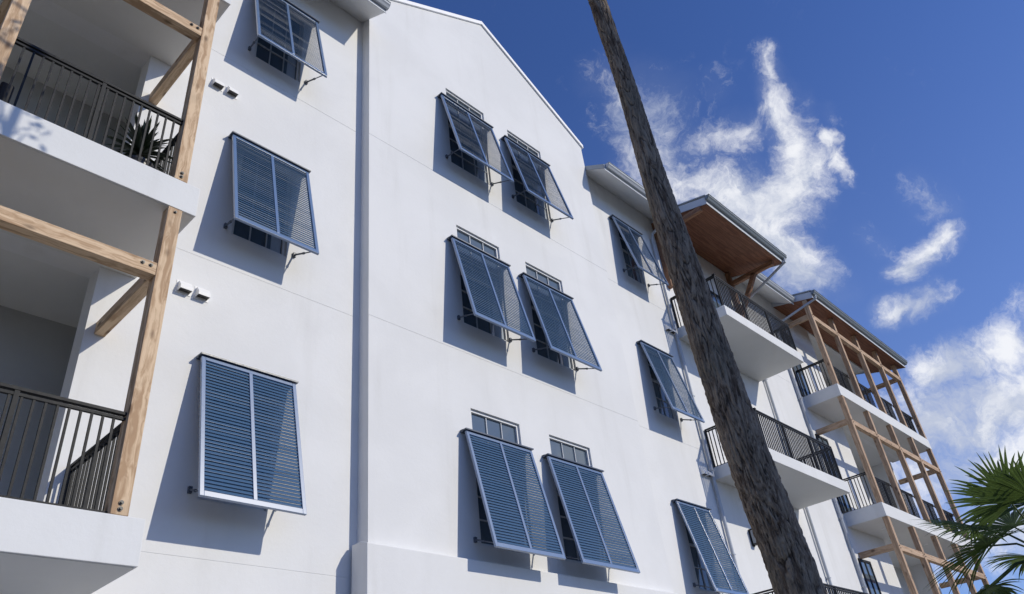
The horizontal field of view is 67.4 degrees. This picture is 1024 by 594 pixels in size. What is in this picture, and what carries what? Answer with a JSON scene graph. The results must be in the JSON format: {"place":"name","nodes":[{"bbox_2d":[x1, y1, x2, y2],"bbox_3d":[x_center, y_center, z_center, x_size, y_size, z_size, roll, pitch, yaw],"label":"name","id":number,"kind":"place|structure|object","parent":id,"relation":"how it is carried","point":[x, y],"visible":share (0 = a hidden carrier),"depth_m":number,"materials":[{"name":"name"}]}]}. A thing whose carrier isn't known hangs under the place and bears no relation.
{"place":"outdoors","nodes":[
{"label":"outdoors","id":0,"kind":"place"},
{"bbox_2d":[0,82,14,102],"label":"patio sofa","id":1,"kind":"object","parent":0,"point":[3,87],"visible":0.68,"depth_m":7.95,"materials":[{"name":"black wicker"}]},
{"bbox_2d":[408,0,1023,593],"label":"sky","id":2,"kind":"structure","parent":0,"point":[878,145],"materials":[{"name":"blue"}]},
{"label":"ground","id":3,"kind":"structure","parent":0,"visible":0},
{"bbox_2d":[0,0,988,593],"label":"apartment building","id":4,"kind":"structure","parent":3,"relation":"on","point":[356,296],"depth_m":11.95,"materials":[{"name":"white paint"}]},
{"bbox_2d":[103,112,174,173],"bbox_3d":[-4.336,-1.684,8.961,0.866,1.049,0.871,-6,-34,-1],"label":"potted plant","id":5,"kind":"object","parent":4,"relation":"on","point":[137,145],"visible":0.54,"depth_m":8.92,"materials":[{"name":"green plant"}]},
{"bbox_2d":[197,372,273,510],"bbox_3d":[-3.395,1.770,9.479,0.054,1.675,0.871,-32,-41,33],"label":"window","id":6,"kind":"structure","parent":4,"relation":"in","point":[202,498],"depth_m":9.46,"materials":[{"name":"clear glass"}]},
{"bbox_2d":[232,151,290,255],"bbox_3d":[-3.782,-1.409,11.598,0.054,1.675,0.871,-32,-41,33],"label":"window","id":7,"kind":"structure","parent":4,"relation":"in","point":[244,231],"depth_m":11.44,"materials":[{"name":"grey glass"}]},
{"bbox_2d":[254,0,302,81],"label":"window","id":8,"kind":"structure","parent":4,"relation":"in","point":[264,50],"depth_m":13.62,"materials":[{"name":"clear glass"}]},
{"bbox_2d":[446,90,489,184],"bbox_3d":[-0.984,-3.421,16.487,0.054,2.206,1.142,-32,-41,33],"label":"window","id":9,"kind":"structure","parent":4,"relation":"in","point":[461,159],"depth_m":16.32,"materials":[{"name":"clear glass"}]},
{"bbox_2d":[456,226,507,341],"bbox_3d":[-0.596,-0.242,14.368,0.054,2.206,1.142,-32,-41,33],"label":"window","id":10,"kind":"structure","parent":4,"relation":"in","point":[474,321],"depth_m":14.24,"materials":[{"name":"grey glass"}]},
{"bbox_2d":[471,410,529,552],"bbox_3d":[-0.209,2.937,12.249,0.054,2.206,1.142,-32,-41,33],"label":"window","id":11,"kind":"structure","parent":4,"relation":"in","point":[481,422],"depth_m":12.54,"materials":[{"name":"grey glass"}]},
{"bbox_2d":[507,132,549,220],"bbox_3d":[0.347,-2.775,17.698,0.054,2.206,1.142,-32,-41,33],"label":"window","id":12,"kind":"structure","parent":4,"relation":"in","point":[525,198],"depth_m":17.53,"materials":[{"name":"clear glass"}]},
{"bbox_2d":[525,263,574,369],"bbox_3d":[0.734,0.404,15.579,0.054,2.206,1.142,-32,-41,33],"label":"window","id":13,"kind":"structure","parent":4,"relation":"in","point":[541,342],"depth_m":15.40,"materials":[{"name":"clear glass"}]},
{"bbox_2d":[549,436,604,564],"bbox_3d":[1.121,3.583,13.460,0.054,2.206,1.142,-32,-41,33],"label":"window","id":14,"kind":"structure","parent":4,"relation":"in","point":[560,448],"depth_m":13.64,"materials":[{"name":"clear glass"}]},
{"bbox_2d":[618,226,643,284],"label":"window","id":15,"kind":"structure","parent":4,"relation":"in","point":[635,273],"depth_m":20.18,"materials":[{"name":"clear glass"}]},
{"bbox_2d":[646,348,675,419],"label":"window","id":16,"kind":"structure","parent":4,"relation":"in","point":[662,401],"depth_m":17.99,"materials":[{"name":"black glass"}]},
{"bbox_2d":[682,506,716,592],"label":"window","id":17,"kind":"structure","parent":4,"relation":"in","point":[702,576],"depth_m":15.80,"materials":[{"name":"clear glass"}]},
{"bbox_2d":[710,290,720,307],"bbox_3d":[5.868,0.675,22.280,0.048,2.340,1.776,-32,-41,33],"label":"balcony door","id":18,"kind":"structure","parent":4,"relation":"in","point":[717,297],"depth_m":23.13,"materials":[{"name":"black metal"}]},
{"bbox_2d":[781,332,810,396],"bbox_3d":[9.532,2.298,25.743,0.048,2.520,0.840,-32,-41,33],"label":"balcony door","id":19,"kind":"structure","parent":4,"relation":"in","point":[799,366],"depth_m":25.39,"materials":[{"name":"black metal"}]},
{"bbox_2d":[815,434,851,513],"bbox_3d":[9.919,5.476,23.624,0.048,2.520,0.840,-32,-41,33],"label":"balcony door","id":20,"kind":"structure","parent":4,"relation":"in","point":[818,437],"depth_m":23.37,"materials":[{"name":"black metal"}]},
{"bbox_2d":[857,558,881,593],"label":"balcony door","id":21,"kind":"structure","parent":4,"relation":"in","point":[873,587],"depth_m":21.93,"materials":[{"name":"blue glass"}]},
{"bbox_2d":[588,0,826,593],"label":"tall tree","id":22,"kind":"object","parent":3,"relation":"on","point":[788,561],"visible":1,"depth_m":4.18,"materials":[{"name":"brown plant"}]},
{"bbox_2d":[917,444,1023,593],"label":"fan palm","id":23,"kind":"object","parent":3,"relation":"on","point":[1003,490],"visible":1,"depth_m":8.93,"materials":[{"name":"green plant"}]}
]}

